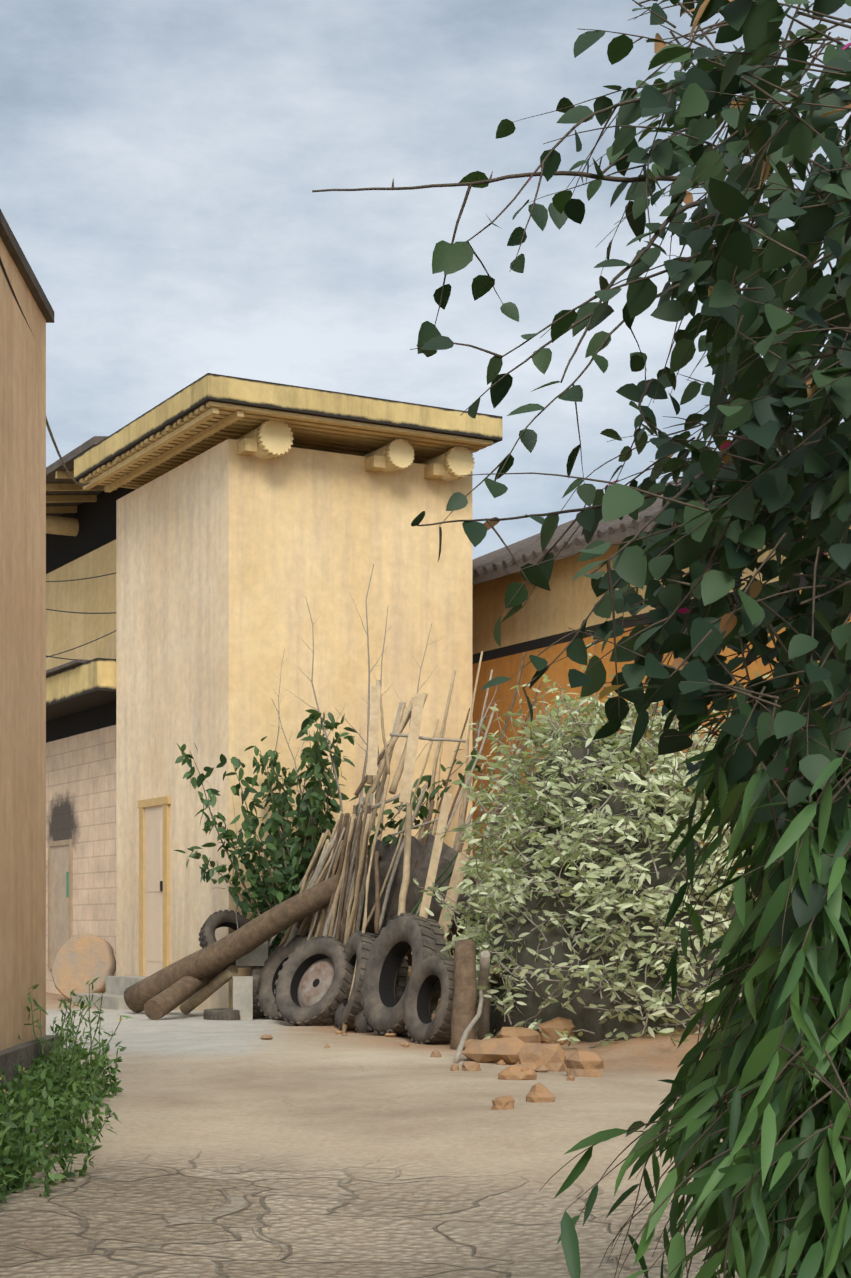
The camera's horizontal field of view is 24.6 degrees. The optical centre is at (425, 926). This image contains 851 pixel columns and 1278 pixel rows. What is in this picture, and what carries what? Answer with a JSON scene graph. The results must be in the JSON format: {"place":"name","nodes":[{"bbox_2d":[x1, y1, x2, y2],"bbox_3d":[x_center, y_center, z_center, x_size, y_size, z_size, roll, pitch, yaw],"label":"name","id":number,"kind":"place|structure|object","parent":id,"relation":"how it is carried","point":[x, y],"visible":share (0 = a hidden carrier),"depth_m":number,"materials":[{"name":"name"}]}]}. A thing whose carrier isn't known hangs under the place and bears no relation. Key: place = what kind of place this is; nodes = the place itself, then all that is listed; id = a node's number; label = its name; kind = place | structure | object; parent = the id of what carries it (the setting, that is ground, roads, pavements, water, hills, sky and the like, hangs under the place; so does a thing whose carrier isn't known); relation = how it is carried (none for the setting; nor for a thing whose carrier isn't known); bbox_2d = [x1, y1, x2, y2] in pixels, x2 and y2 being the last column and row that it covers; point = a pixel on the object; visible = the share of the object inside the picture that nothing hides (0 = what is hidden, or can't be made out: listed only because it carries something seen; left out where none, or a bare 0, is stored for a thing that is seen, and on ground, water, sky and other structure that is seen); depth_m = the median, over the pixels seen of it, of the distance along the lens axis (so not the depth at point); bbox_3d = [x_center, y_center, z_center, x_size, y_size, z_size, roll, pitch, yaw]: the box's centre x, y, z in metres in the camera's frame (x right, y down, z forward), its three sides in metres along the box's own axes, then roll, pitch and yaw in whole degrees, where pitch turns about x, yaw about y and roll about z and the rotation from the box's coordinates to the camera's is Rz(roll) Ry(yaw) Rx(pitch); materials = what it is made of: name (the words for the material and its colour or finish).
{"place":"outdoors","nodes":[
{"label":"outdoors","id":0,"kind":"place"},
{"bbox_2d":[46,540,115,669],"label":"wall","id":1,"kind":"structure","parent":0,"point":[65,631],"depth_m":27.59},
{"bbox_2d":[0,971,738,1277],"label":"ground","id":2,"kind":"structure","parent":0,"point":[237,1149],"depth_m":8.55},
{"bbox_2d":[0,237,45,1050],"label":"house wall","id":3,"kind":"structure","parent":2,"relation":"on","point":[22,659],"depth_m":10.02,"materials":[{"name":"beige paint"}]},
{"bbox_2d":[0,209,53,322],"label":"roof edge","id":4,"kind":"object","parent":3,"relation":"attached to","point":[14,249],"visible":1,"depth_m":9.94,"materials":[{"name":"brown wood"}]},
{"bbox_2d":[0,257,115,659],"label":"wires","id":5,"kind":"object","parent":3,"relation":"attached to","point":[47,423],"visible":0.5,"depth_m":19.23,"materials":[{"name":"grey"}]},
{"bbox_2d":[0,1035,59,1107],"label":"wall base","id":6,"kind":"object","parent":2,"relation":"on","point":[12,1057],"depth_m":9.66,"materials":[{"name":"grey concrete"}]},
{"bbox_2d":[0,977,130,1205],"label":"shrub","id":7,"kind":"object","parent":2,"relation":"on","point":[41,1094],"depth_m":8.87,"materials":[{"name":"green plant"}]},
{"bbox_2d":[46,725,115,993],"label":"block wall","id":8,"kind":"structure","parent":2,"relation":"on","point":[81,790],"depth_m":26.09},
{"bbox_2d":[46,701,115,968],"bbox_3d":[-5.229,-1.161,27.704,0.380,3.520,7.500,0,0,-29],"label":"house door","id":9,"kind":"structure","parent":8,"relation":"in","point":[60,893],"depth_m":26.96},
{"bbox_2d":[46,658,115,720],"bbox_3d":[-5.512,-3.143,27.605,0.970,0.445,7.500,0,0,-29],"label":"canopy","id":10,"kind":"object","parent":8,"relation":"attached to","point":[75,686],"visible":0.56,"depth_m":24.97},
{"bbox_2d":[46,436,135,573],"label":"house roof","id":11,"kind":"structure","parent":8,"relation":"on","point":[80,522],"depth_m":27.85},
{"bbox_2d":[51,934,115,1000],"bbox_3d":[-4.288,0.524,24.483,0.872,0.857,0.382,0,0,22],"label":"wooden disc","id":12,"kind":"object","parent":2,"relation":"on","point":[80,961],"visible":0.83,"depth_m":24.40,"materials":[{"name":"beige wood"}]},
{"bbox_2d":[203,1008,239,1019],"bbox_3d":[-2.065,0.899,19.972,0.412,0.110,0.412,0,0,-1],"label":"concrete block","id":13,"kind":"object","parent":2,"relation":"on","point":[221,1014],"visible":0.81,"depth_m":19.80,"materials":[{"name":"concrete"}]},
{"bbox_2d":[232,940,267,1019],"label":"concrete blocks","id":14,"kind":"object","parent":2,"relation":"on","point":[242,994],"depth_m":19.89,"materials":[{"name":"grey concrete"}]},
{"bbox_2d":[250,966,265,1018],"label":"concrete block","id":15,"kind":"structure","parent":2,"relation":"on","point":[256,974],"depth_m":20.09,"materials":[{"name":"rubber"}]},
{"bbox_2d":[72,439,471,1010],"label":"tower walls","id":16,"kind":"structure","parent":2,"relation":"on","point":[229,561],"depth_m":22.03,"materials":[{"name":"beige paint"}]},
{"bbox_2d":[74,373,502,480],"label":"roof fascia","id":17,"kind":"structure","parent":16,"relation":"on","point":[190,398],"depth_m":21.32,"materials":[{"name":"beige wood"}]},
{"bbox_2d":[79,401,492,492],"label":"tower roof slats","id":18,"kind":"object","parent":17,"relation":"attached to","point":[200,430],"visible":0.54,"depth_m":21.87,"materials":[{"name":"brown wood"}]},
{"bbox_2d":[235,419,474,480],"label":"log beam ends","id":19,"kind":"object","parent":16,"relation":"attached to","point":[268,439],"visible":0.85,"depth_m":21.78,"materials":[{"name":"beige wood"}]},
{"bbox_2d":[256,935,315,1020],"bbox_3d":[-1.348,0.536,19.768,0.484,0.906,0.901,0,0,-41],"label":"tyre","id":20,"kind":"object","parent":2,"relation":"on","point":[271,969],"visible":0.35,"depth_m":19.89,"materials":[{"name":"rubber"}]},
{"bbox_2d":[46,651,541,1062],"bbox_3d":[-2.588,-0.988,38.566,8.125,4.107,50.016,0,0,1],"label":"wooden poles","id":21,"kind":"object","parent":2,"relation":"on","point":[334,883],"visible":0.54,"depth_m":19.15,"materials":[{"name":"brown wood"}]},
{"bbox_2d":[198,910,249,966],"bbox_3d":[-2.101,0.130,20.832,0.616,0.624,0.439,0,0,-28],"label":"tyre","id":22,"kind":"object","parent":21,"relation":"on","point":[214,921],"visible":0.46,"depth_m":20.78,"materials":[{"name":"rubber"}]},
{"bbox_2d":[216,564,500,928],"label":"bare branches","id":23,"kind":"object","parent":21,"relation":"on","point":[364,768],"visible":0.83,"depth_m":19.87,"materials":[{"name":"brown wood"}]},
{"bbox_2d":[350,834,484,965],"bbox_3d":[-0.132,-0.268,19.764,0.883,1.352,2.372,0,0,-33],"label":"pile tarp","id":24,"kind":"object","parent":21,"relation":"on","point":[421,853],"visible":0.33,"depth_m":19.27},
{"bbox_2d":[274,935,354,1025],"bbox_3d":[-1.053,0.543,18.806,0.922,0.921,0.554,0,0,43],"label":"wheel with rim","id":25,"kind":"object","parent":2,"relation":"on","point":[300,999],"visible":0.92,"depth_m":18.77,"materials":[{"name":"rubber"}]},
{"bbox_2d":[174,709,481,957],"bbox_3d":[-0.887,-0.650,20.302,3.144,3.096,1.752,0,0,28],"label":"shrub","id":26,"kind":"object","parent":2,"relation":"on","point":[281,874],"depth_m":20.22,"materials":[{"name":"green plant"}]},
{"bbox_2d":[333,930,378,1030],"bbox_3d":[-0.643,0.516,18.380,0.382,0.961,0.942,0,0,-15],"label":"tyre","id":27,"kind":"object","parent":2,"relation":"on","point":[359,945],"visible":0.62,"depth_m":18.10,"materials":[{"name":"rubber"}]},
{"bbox_2d":[354,956,407,1032],"bbox_3d":[-0.415,0.586,17.905,0.394,0.877,0.860,0,0,-19],"label":"tyre","id":28,"kind":"object","parent":2,"relation":"on","point":[360,1025],"visible":0.15,"depth_m":17.61,"materials":[{"name":"rubber"}]},
{"bbox_2d":[361,913,447,1037],"bbox_3d":[-0.191,0.432,17.026,0.491,1.109,1.085,0,0,-28],"label":"tyre","id":29,"kind":"object","parent":2,"relation":"on","point":[399,937],"visible":0.75,"depth_m":17.06,"materials":[{"name":"rubber"}]},
{"bbox_2d":[403,954,453,1044],"bbox_3d":[0.085,0.614,16.256,0.326,0.779,0.758,0,0,-29],"label":"tyre","id":30,"kind":"object","parent":2,"relation":"on","point":[429,972],"visible":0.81,"depth_m":16.22,"materials":[{"name":"rubber"}]},
{"bbox_2d":[260,1017,603,1109],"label":"bank rocks","id":31,"kind":"object","parent":2,"relation":"on","point":[524,1053],"visible":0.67,"depth_m":13.10,"materials":[{"name":"orange stone"}]},
{"bbox_2d":[312,0,850,1277],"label":"bush","id":32,"kind":"object","parent":2,"relation":"on","point":[755,26],"depth_m":3.04,"materials":[{"name":"green plant"}]},
{"bbox_2d":[483,0,850,699],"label":"dry bush leaves","id":33,"kind":"object","parent":32,"relation":"attached to","point":[755,586],"visible":0.19,"depth_m":3.15,"materials":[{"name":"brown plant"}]},
{"bbox_2d":[554,703,850,1277],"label":"long bush leaves","id":34,"kind":"object","parent":32,"relation":"attached to","point":[713,1184],"visible":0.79,"depth_m":2.78,"materials":[{"name":"green plant"}]},
{"bbox_2d":[413,631,752,1047],"bbox_3d":[1.618,-0.590,16.352,2.999,3.794,4.726,0,0,-31],"label":"bush","id":35,"kind":"object","parent":2,"relation":"on","point":[581,1017],"depth_m":15.64,"materials":[{"name":"green plant"}]},
{"bbox_2d":[410,630,769,1046],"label":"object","id":36,"kind":"object","parent":35,"relation":"attached to","point":[622,903],"visible":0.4,"depth_m":15.54,"materials":[{"name":"green plant"}]},
{"bbox_2d":[472,479,850,932],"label":"house wall","id":37,"kind":"structure","parent":2,"relation":"on","point":[540,621],"depth_m":23.10,"materials":[{"name":"paint"}]},
{"bbox_2d":[472,422,842,584],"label":"house roof","id":38,"kind":"structure","parent":37,"relation":"on","point":[501,562],"depth_m":22.58,"materials":[{"name":"grey tile"}]},
{"bbox_2d":[0,0,850,559],"label":"sky","id":39,"kind":"structure","parent":0,"point":[162,162],"materials":[{"name":"grey"}]}
]}

